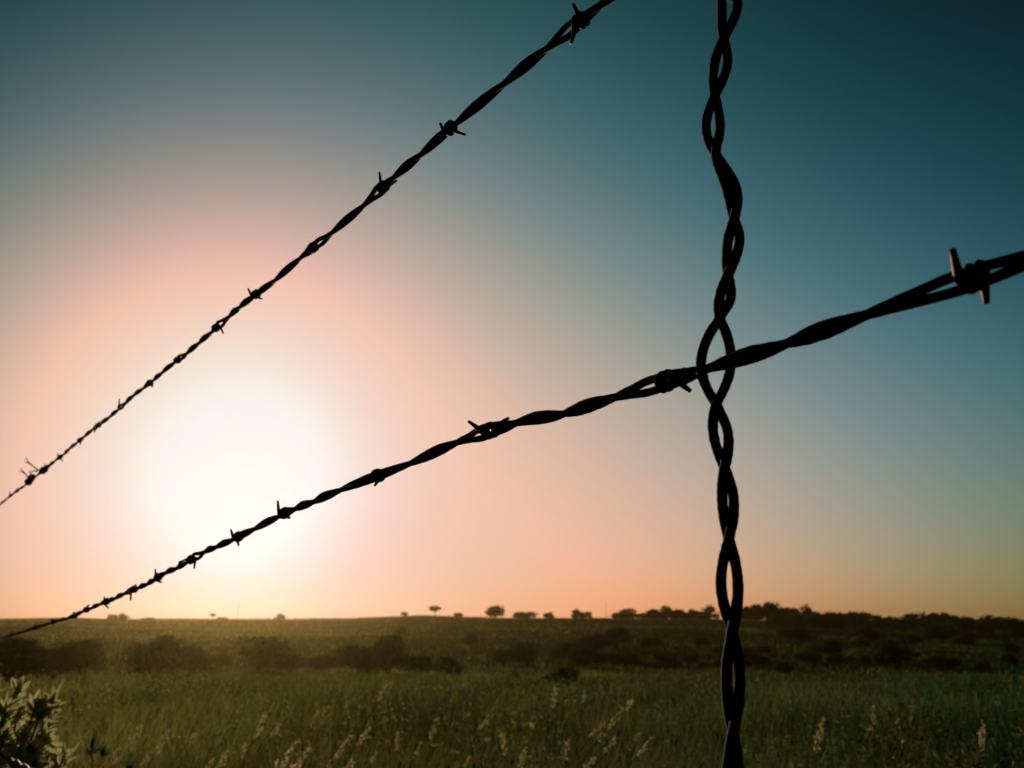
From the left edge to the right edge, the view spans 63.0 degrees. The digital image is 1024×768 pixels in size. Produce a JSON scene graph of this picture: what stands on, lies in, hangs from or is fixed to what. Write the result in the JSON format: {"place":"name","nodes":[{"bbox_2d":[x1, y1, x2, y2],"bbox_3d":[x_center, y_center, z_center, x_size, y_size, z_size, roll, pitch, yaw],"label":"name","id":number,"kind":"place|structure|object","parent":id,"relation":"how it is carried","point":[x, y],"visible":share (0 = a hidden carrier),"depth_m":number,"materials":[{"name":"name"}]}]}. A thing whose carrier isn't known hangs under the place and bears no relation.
{"place":"outdoors","nodes":[
{"label":"outdoors","id":0,"kind":"place"},
{"bbox_2d":[0,0,614,504],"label":"barbed wire","id":1,"kind":"object","parent":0,"point":[578,22],"visible":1,"depth_m":0.52,"materials":[{"name":"metal"}]},
{"bbox_2d":[0,615,1023,767],"bbox_3d":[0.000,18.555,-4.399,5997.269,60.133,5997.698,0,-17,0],"label":"ground","id":2,"kind":"structure","parent":0,"point":[686,633],"depth_m":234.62,"materials":[{"name":"plant"}]},
{"bbox_2d":[0,636,57,684],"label":"bush","id":3,"kind":"object","parent":2,"relation":"on","point":[27,661],"visible":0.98,"depth_m":64.60,"materials":[{"name":"green plant"}]},
{"bbox_2d":[0,675,80,767],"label":"leafy shrub","id":4,"kind":"object","parent":2,"relation":"on","point":[19,742],"visible":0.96,"depth_m":1.52,"materials":[{"name":"green plant"}]},
{"bbox_2d":[37,643,86,679],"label":"bush","id":5,"kind":"object","parent":2,"relation":"on","point":[66,661],"visible":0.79,"depth_m":86.64,"materials":[{"name":"green plant"}]},
{"bbox_2d":[62,639,110,676],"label":"bush","id":6,"kind":"object","parent":2,"relation":"on","point":[90,654],"visible":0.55,"depth_m":117.97,"materials":[{"name":"green plant"}]},
{"bbox_2d":[85,732,103,767],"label":"leafy weed","id":7,"kind":"object","parent":2,"relation":"on","point":[88,752],"visible":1,"depth_m":2.95,"materials":[{"name":"green plant"}]},
{"bbox_2d":[93,740,110,767],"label":"leafy weed","id":8,"kind":"object","parent":2,"relation":"on","point":[103,752],"visible":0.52,"depth_m":3.44,"materials":[{"name":"green plant"}]},
{"bbox_2d":[125,756,137,767],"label":"leafy weed","id":9,"kind":"object","parent":2,"relation":"on","point":[130,764],"visible":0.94,"depth_m":2.96,"materials":[{"name":"green plant"}]},
{"bbox_2d":[126,722,142,767],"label":"seed stalk","id":10,"kind":"object","parent":2,"relation":"on","point":[137,733],"visible":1,"depth_m":2.74,"materials":[{"name":"plant"}]},
{"bbox_2d":[120,642,157,674],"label":"bush","id":11,"kind":"object","parent":2,"relation":"on","point":[129,650],"visible":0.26,"depth_m":125.35,"materials":[{"name":"green plant"}]},
{"bbox_2d":[132,634,184,674],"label":"bush","id":12,"kind":"object","parent":2,"relation":"on","point":[146,660],"visible":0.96,"depth_m":122.29,"materials":[{"name":"green plant"}]},
{"bbox_2d":[148,729,169,766],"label":"seed stalk","id":13,"kind":"object","parent":2,"relation":"on","point":[165,737],"visible":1,"depth_m":2.76,"materials":[{"name":"plant"}]},
{"bbox_2d":[172,644,216,674],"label":"bush","id":14,"kind":"object","parent":2,"relation":"on","point":[195,660],"visible":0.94,"depth_m":124.61,"materials":[{"name":"green plant"}]},
{"bbox_2d":[212,652,232,666],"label":"bush","id":15,"kind":"object","parent":2,"relation":"on","point":[222,658],"visible":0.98,"depth_m":150.05,"materials":[{"name":"green plant"}]},
{"bbox_2d":[241,712,266,767],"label":"seed stalk","id":16,"kind":"object","parent":2,"relation":"on","point":[259,727],"visible":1,"depth_m":2.86,"materials":[{"name":"plant"}]},
{"bbox_2d":[233,636,296,671],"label":"bush","id":17,"kind":"object","parent":2,"relation":"on","point":[258,655],"visible":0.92,"depth_m":137.30,"materials":[{"name":"green plant"}]},
{"bbox_2d":[275,739,300,767],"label":"seed stalk","id":18,"kind":"object","parent":2,"relation":"on","point":[289,752],"visible":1,"depth_m":2.33,"materials":[{"name":"plant"}]},
{"bbox_2d":[270,653,308,673],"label":"bush","id":19,"kind":"object","parent":2,"relation":"on","point":[284,660],"visible":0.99,"depth_m":130.72,"materials":[{"name":"green plant"}]},
{"bbox_2d":[290,747,311,767],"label":"seed stalk","id":20,"kind":"object","parent":2,"relation":"on","point":[309,749],"visible":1,"depth_m":2.33,"materials":[{"name":"plant"}]},
{"bbox_2d":[306,654,340,671],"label":"bush","id":21,"kind":"object","parent":2,"relation":"on","point":[314,661],"visible":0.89,"depth_m":134.63,"materials":[{"name":"green plant"}]},
{"bbox_2d":[328,734,353,767],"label":"seed stalk","id":22,"kind":"object","parent":2,"relation":"on","point":[350,737],"visible":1,"depth_m":2.63,"materials":[{"name":"plant"}]},
{"bbox_2d":[342,726,370,767],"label":"seed stalk","id":23,"kind":"object","parent":2,"relation":"on","point":[363,735],"visible":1,"depth_m":2.92,"materials":[{"name":"plant"}]},
{"bbox_2d":[331,645,387,673],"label":"bush","id":24,"kind":"object","parent":2,"relation":"on","point":[353,652],"visible":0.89,"depth_m":124.54,"materials":[{"name":"green plant"}]},
{"bbox_2d":[344,681,390,767],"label":"seed stalk","id":25,"kind":"object","parent":2,"relation":"on","point":[382,692],"visible":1,"depth_m":3.35,"materials":[{"name":"plant"}]},
{"bbox_2d":[360,634,409,674],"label":"bush","id":26,"kind":"object","parent":2,"relation":"on","point":[379,654],"visible":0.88,"depth_m":124.27,"materials":[{"name":"green plant"}]},
{"bbox_2d":[392,627,406,634],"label":"bush","id":27,"kind":"object","parent":2,"relation":"on","point":[401,630],"visible":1,"depth_m":255.48,"materials":[{"name":"green plant"}]},
{"bbox_2d":[396,738,420,767],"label":"leafy weed","id":28,"kind":"object","parent":2,"relation":"on","point":[412,748],"visible":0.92,"depth_m":3.73,"materials":[{"name":"green plant"}]},
{"bbox_2d":[395,654,433,674],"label":"bush","id":29,"kind":"object","parent":2,"relation":"on","point":[421,663],"visible":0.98,"depth_m":115.85,"materials":[{"name":"green plant"}]},
{"bbox_2d":[431,655,462,676],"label":"bush","id":30,"kind":"object","parent":2,"relation":"on","point":[450,663],"visible":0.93,"depth_m":114.40,"materials":[{"name":"green plant"}]},
{"bbox_2d":[446,743,475,767],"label":"leafy weed","id":31,"kind":"object","parent":2,"relation":"on","point":[472,750],"visible":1,"depth_m":3.91,"materials":[{"name":"green plant"}]},
{"bbox_2d":[462,633,477,646],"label":"bush","id":32,"kind":"object","parent":2,"relation":"on","point":[470,639],"visible":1,"depth_m":211.22,"materials":[{"name":"green plant"}]},
{"bbox_2d":[469,730,518,767],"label":"leafy weed","id":33,"kind":"object","parent":2,"relation":"on","point":[478,740],"visible":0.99,"depth_m":4.13,"materials":[{"name":"green plant"}]},
{"bbox_2d":[485,605,505,617],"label":"bush","id":34,"kind":"object","parent":2,"relation":"on","point":[494,611],"visible":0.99,"depth_m":471.43,"materials":[{"name":"green plant"}]},
{"bbox_2d":[486,649,516,665],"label":"bush","id":35,"kind":"object","parent":2,"relation":"on","point":[502,656],"visible":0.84,"depth_m":160.99,"materials":[{"name":"green plant"}]},
{"bbox_2d":[499,733,507,767],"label":"seed stalk","id":36,"kind":"object","parent":2,"relation":"on","point":[503,740],"visible":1,"depth_m":3.14,"materials":[{"name":"plant"}]},
{"bbox_2d":[0,659,1023,767],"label":"meadow grass","id":37,"kind":"structure","parent":2,"relation":"on","point":[153,726],"depth_m":13.18,"materials":[{"name":"plant"}]},
{"bbox_2d":[506,641,542,665],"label":"bush","id":38,"kind":"object","parent":2,"relation":"on","point":[524,653],"visible":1,"depth_m":159.67,"materials":[{"name":"green plant"}]},
{"bbox_2d":[512,611,539,618],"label":"bush","id":39,"kind":"object","parent":2,"relation":"on","point":[520,615],"visible":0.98,"depth_m":472.88,"materials":[{"name":"green plant"}]},
{"bbox_2d":[535,686,561,767],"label":"leafy weed","id":40,"kind":"object","parent":2,"relation":"on","point":[548,730],"visible":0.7,"depth_m":8.30,"materials":[{"name":"green plant"}]},
{"bbox_2d":[541,666,579,685],"bbox_3d":[3.403,19.922,56.744,2.712,1.443,2.622,-5,-18,17],"label":"bush","id":41,"kind":"object","parent":2,"relation":"on","point":[567,670],"visible":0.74,"depth_m":56.42,"materials":[{"name":"green plant"}]},
{"bbox_2d":[570,608,584,618],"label":"tree","id":42,"kind":"object","parent":2,"relation":"on","point":[576,613],"visible":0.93,"depth_m":471.27,"materials":[{"name":"green plant"}]},
{"bbox_2d":[565,643,606,669],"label":"bush","id":43,"kind":"object","parent":2,"relation":"on","point":[587,654],"visible":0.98,"depth_m":150.09,"materials":[{"name":"green plant"}]},
{"bbox_2d":[567,720,604,767],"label":"seed stalk","id":44,"kind":"object","parent":2,"relation":"on","point":[602,723],"visible":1,"depth_m":2.86,"materials":[{"name":"plant"}]},
{"bbox_2d":[570,632,609,650],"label":"bush","id":45,"kind":"object","parent":2,"relation":"on","point":[596,640],"visible":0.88,"depth_m":183.06,"materials":[{"name":"green plant"}]},
{"bbox_2d":[579,698,633,767],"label":"seed stalk","id":46,"kind":"object","parent":2,"relation":"on","point":[619,714],"visible":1,"depth_m":2.77,"materials":[{"name":"plant"}]},
{"bbox_2d":[602,626,633,648],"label":"bush","id":47,"kind":"object","parent":2,"relation":"on","point":[613,634],"visible":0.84,"depth_m":204.38,"materials":[{"name":"green plant"}]},
{"bbox_2d":[610,608,636,618],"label":"bush","id":48,"kind":"object","parent":2,"relation":"on","point":[626,613],"visible":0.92,"depth_m":467.44,"materials":[{"name":"green plant"}]},
{"bbox_2d":[628,736,653,767],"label":"seed stalk","id":49,"kind":"object","parent":2,"relation":"on","point":[645,745],"visible":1,"depth_m":2.64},
{"bbox_2d":[637,635,663,650],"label":"bush","id":50,"kind":"object","parent":2,"relation":"on","point":[646,642],"visible":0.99,"depth_m":196.85,"materials":[{"name":"green plant"}]},
{"bbox_2d":[646,608,661,618],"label":"tree","id":51,"kind":"object","parent":2,"relation":"on","point":[652,612],"visible":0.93,"depth_m":466.36,"materials":[{"name":"green plant"}]},
{"bbox_2d":[644,652,683,668],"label":"bush","id":52,"kind":"object","parent":2,"relation":"on","point":[668,662],"visible":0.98,"depth_m":148.56,"materials":[{"name":"green plant"}]},
{"bbox_2d":[659,605,678,616],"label":"bush","id":53,"kind":"object","parent":2,"relation":"on","point":[666,609],"visible":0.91,"depth_m":466.13,"materials":[{"name":"green plant"}]},
{"bbox_2d":[671,608,688,618],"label":"tree","id":54,"kind":"object","parent":2,"relation":"on","point":[680,612],"visible":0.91,"depth_m":463.63,"materials":[{"name":"green plant"}]},
{"bbox_2d":[680,654,698,662],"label":"bush","id":55,"kind":"object","parent":2,"relation":"on","point":[690,657],"visible":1,"depth_m":163.63,"materials":[{"name":"green plant"}]},
{"bbox_2d":[687,608,703,618],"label":"bush","id":56,"kind":"object","parent":2,"relation":"on","point":[693,613],"visible":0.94,"depth_m":462.26,"materials":[{"name":"green plant"}]},
{"bbox_2d":[688,635,711,645],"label":"bush","id":57,"kind":"object","parent":2,"relation":"on","point":[699,640],"visible":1,"depth_m":212.48,"materials":[{"name":"green plant"}]},
{"bbox_2d":[701,605,719,618],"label":"bush","id":58,"kind":"object","parent":2,"relation":"on","point":[707,611],"visible":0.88,"depth_m":460.66,"materials":[{"name":"green plant"}]},
{"bbox_2d":[711,649,722,666],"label":"bush","id":59,"kind":"object","parent":2,"relation":"on","point":[716,661],"visible":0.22,"depth_m":153.14,"materials":[{"name":"green plant"}]},
{"bbox_2d":[741,606,755,619],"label":"tree","id":60,"kind":"object","parent":2,"relation":"on","point":[745,611],"visible":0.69,"depth_m":454.73,"materials":[{"name":"green plant"}]},
{"bbox_2d":[742,646,771,668],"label":"bush","id":61,"kind":"object","parent":2,"relation":"on","point":[749,659],"visible":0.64,"depth_m":149.83,"materials":[{"name":"green plant"}]},
{"bbox_2d":[746,604,771,619],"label":"tree","id":62,"kind":"object","parent":2,"relation":"on","point":[758,615],"visible":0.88,"depth_m":454.08,"materials":[{"name":"green plant"}]},
{"bbox_2d":[751,644,772,653],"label":"bush","id":63,"kind":"object","parent":2,"relation":"on","point":[765,648],"visible":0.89,"depth_m":180.41,"materials":[{"name":"green plant"}]},
{"bbox_2d":[760,601,780,619],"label":"tree","id":64,"kind":"object","parent":2,"relation":"on","point":[773,607],"visible":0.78,"depth_m":453.06,"materials":[{"name":"green plant"}]},
{"bbox_2d":[759,613,786,629],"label":"bush","id":65,"kind":"object","parent":2,"relation":"on","point":[776,619],"visible":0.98,"depth_m":345.54,"materials":[{"name":"green plant"}]},
{"bbox_2d":[773,606,791,619],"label":"tree","id":66,"kind":"object","parent":2,"relation":"on","point":[784,611],"visible":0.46,"depth_m":450.57,"materials":[{"name":"green plant"}]},
{"bbox_2d":[771,660,798,672],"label":"bush","id":67,"kind":"object","parent":2,"relation":"on","point":[786,668],"visible":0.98,"depth_m":120.55,"materials":[{"name":"green plant"}]},
{"bbox_2d":[771,726,815,767],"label":"leafy weed","id":68,"kind":"object","parent":2,"relation":"on","point":[787,748],"visible":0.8,"depth_m":5.26,"materials":[{"name":"green plant"}]},
{"bbox_2d":[783,612,804,628],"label":"bush","id":69,"kind":"object","parent":2,"relation":"on","point":[791,619],"visible":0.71,"depth_m":351.86,"materials":[{"name":"green plant"}]},
{"bbox_2d":[776,625,821,643],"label":"bush","id":70,"kind":"object","parent":2,"relation":"on","point":[800,632],"visible":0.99,"depth_m":232.18,"materials":[{"name":"green plant"}]},
{"bbox_2d":[798,603,814,620],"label":"tree","id":71,"kind":"object","parent":2,"relation":"on","point":[804,612],"visible":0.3,"depth_m":448.99,"materials":[{"name":"green plant"}]},
{"bbox_2d":[792,650,822,661],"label":"bush","id":72,"kind":"object","parent":2,"relation":"on","point":[803,657],"visible":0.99,"depth_m":157.62,"materials":[{"name":"green plant"}]},
{"bbox_2d":[795,611,822,629],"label":"bush","id":73,"kind":"object","parent":2,"relation":"on","point":[812,620],"visible":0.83,"depth_m":354.97,"materials":[{"name":"green plant"}]},
{"bbox_2d":[816,717,824,767],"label":"seed stalk","id":74,"kind":"object","parent":2,"relation":"on","point":[821,730],"visible":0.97,"depth_m":3.15,"materials":[{"name":"plant"}]},
{"bbox_2d":[803,638,846,654],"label":"bush","id":75,"kind":"object","parent":2,"relation":"on","point":[824,645],"visible":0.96,"depth_m":171.27,"materials":[{"name":"green plant"}]},
{"bbox_2d":[816,613,837,630],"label":"bush","id":76,"kind":"object","parent":2,"relation":"on","point":[825,623],"visible":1,"depth_m":347.26,"materials":[{"name":"green plant"}]},
{"bbox_2d":[825,653,845,666],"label":"bush","id":77,"kind":"object","parent":2,"relation":"on","point":[834,659],"visible":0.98,"depth_m":151.11,"materials":[{"name":"green plant"}]},
{"bbox_2d":[820,737,863,767],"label":"leafy weed","id":78,"kind":"object","parent":2,"relation":"on","point":[847,764],"visible":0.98,"depth_m":4.26,"materials":[{"name":"green plant"}]},
{"bbox_2d":[833,614,855,630],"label":"bush","id":79,"kind":"object","parent":2,"relation":"on","point":[841,622],"visible":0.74,"depth_m":352.19,"materials":[{"name":"green plant"}]},
{"bbox_2d":[843,611,864,622],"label":"tree","id":80,"kind":"object","parent":2,"relation":"on","point":[853,615],"visible":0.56,"depth_m":437.98,"materials":[{"name":"green plant"}]},
{"bbox_2d":[854,654,874,665],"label":"bush","id":81,"kind":"object","parent":2,"relation":"on","point":[863,658],"visible":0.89,"depth_m":151.20,"materials":[{"name":"green plant"}]},
{"bbox_2d":[856,611,872,621],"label":"tree","id":82,"kind":"object","parent":2,"relation":"on","point":[865,614],"visible":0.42,"depth_m":437.08,"materials":[{"name":"green plant"}]},
{"bbox_2d":[850,626,886,648],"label":"bush","id":83,"kind":"object","parent":2,"relation":"on","point":[861,632],"visible":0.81,"depth_m":206.56,"materials":[{"name":"green plant"}]},
{"bbox_2d":[871,618,891,631],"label":"bush","id":84,"kind":"object","parent":2,"relation":"on","point":[882,623],"visible":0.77,"depth_m":350.40,"materials":[{"name":"green plant"}]},
{"bbox_2d":[868,638,920,668],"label":"bush","id":85,"kind":"object","parent":2,"relation":"on","point":[893,652],"visible":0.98,"depth_m":144.60,"materials":[{"name":"green plant"}]},
{"bbox_2d":[885,709,916,767],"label":"leafy weed","id":86,"kind":"object","parent":2,"relation":"on","point":[910,723],"visible":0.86,"depth_m":5.48,"materials":[{"name":"green plant"}]},
{"bbox_2d":[892,619,916,632],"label":"bush","id":87,"kind":"object","parent":2,"relation":"on","point":[902,624],"visible":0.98,"depth_m":344.63,"materials":[{"name":"green plant"}]},
{"bbox_2d":[914,611,933,620],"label":"tree","id":88,"kind":"object","parent":2,"relation":"on","point":[922,617],"visible":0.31,"depth_m":427.28,"materials":[{"name":"green plant"}]},
{"bbox_2d":[920,654,946,666],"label":"bush","id":89,"kind":"object","parent":2,"relation":"on","point":[928,659],"visible":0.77,"depth_m":145.18,"materials":[{"name":"green plant"}]},
{"bbox_2d":[927,612,942,626],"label":"tree","id":90,"kind":"object","parent":2,"relation":"on","point":[931,615],"visible":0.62,"depth_m":424.08,"materials":[{"name":"green plant"}]},
{"bbox_2d":[930,612,954,623],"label":"tree","id":91,"kind":"object","parent":2,"relation":"on","point":[943,617],"visible":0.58,"depth_m":421.99,"materials":[{"name":"green plant"}]},
{"bbox_2d":[929,657,962,669],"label":"bush","id":92,"kind":"object","parent":2,"relation":"on","point":[949,662],"visible":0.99,"depth_m":140.81,"materials":[{"name":"green plant"}]},
{"bbox_2d":[947,735,981,767],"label":"leafy weed","id":93,"kind":"object","parent":2,"relation":"on","point":[974,742],"visible":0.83,"depth_m":4.20,"materials":[{"name":"green plant"}]},
{"bbox_2d":[952,631,977,645],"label":"bush","id":94,"kind":"object","parent":2,"relation":"on","point":[961,639],"visible":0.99,"depth_m":240.32,"materials":[{"name":"green plant"}]},
{"bbox_2d":[965,659,991,673],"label":"bush","id":95,"kind":"object","parent":2,"relation":"on","point":[978,665],"visible":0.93,"depth_m":121.31,"materials":[{"name":"green plant"}]},
{"bbox_2d":[978,723,985,766],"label":"seed stalk","id":96,"kind":"object","parent":2,"relation":"on","point":[981,744],"visible":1,"depth_m":2.78,"materials":[{"name":"plant"}]},
{"bbox_2d":[972,615,999,634],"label":"bush","id":97,"kind":"object","parent":2,"relation":"on","point":[987,627],"visible":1,"depth_m":337.83,"materials":[{"name":"green plant"}]},
{"bbox_2d":[971,695,1023,767],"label":"leafy weed","id":98,"kind":"object","parent":2,"relation":"on","point":[993,749],"visible":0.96,"depth_m":4.13,"materials":[{"name":"green plant"}]},
{"bbox_2d":[992,616,1015,633],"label":"bush","id":99,"kind":"object","parent":2,"relation":"on","point":[1002,626],"visible":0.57,"depth_m":340.18,"materials":[{"name":"green plant"}]},
{"bbox_2d":[998,654,1019,665],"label":"bush","id":100,"kind":"object","parent":2,"relation":"on","point":[1006,659],"visible":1,"depth_m":146.64,"materials":[{"name":"green plant"}]},
{"bbox_2d":[1001,642,1022,653],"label":"bush","id":101,"kind":"object","parent":2,"relation":"on","point":[1006,646],"visible":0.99,"depth_m":176.07,"materials":[{"name":"green plant"}]},
{"bbox_2d":[1005,618,1023,635],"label":"bush","id":102,"kind":"object","parent":2,"relation":"on","point":[1018,630],"visible":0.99,"depth_m":326.37,"materials":[{"name":"green plant"}]},
{"bbox_2d":[0,0,1023,619],"label":"sky","id":103,"kind":"structure","parent":0,"point":[162,162],"materials":[{"name":"blue"}]},
{"bbox_2d":[696,0,745,767],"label":"fence stay","id":104,"kind":"object","parent":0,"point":[732,661],"visible":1,"depth_m":0.27,"materials":[{"name":"metal"}]},
{"bbox_2d":[0,752,28,767],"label":"barbed wire","id":105,"kind":"object","parent":104,"relation":"attached to","point":[14,761],"visible":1,"depth_m":1.26,"materials":[{"name":"metal"}]},
{"bbox_2d":[0,248,1023,638],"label":"barbed wire","id":106,"kind":"object","parent":104,"relation":"attached to","point":[976,276],"visible":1,"depth_m":0.29,"materials":[{"name":"metal"}]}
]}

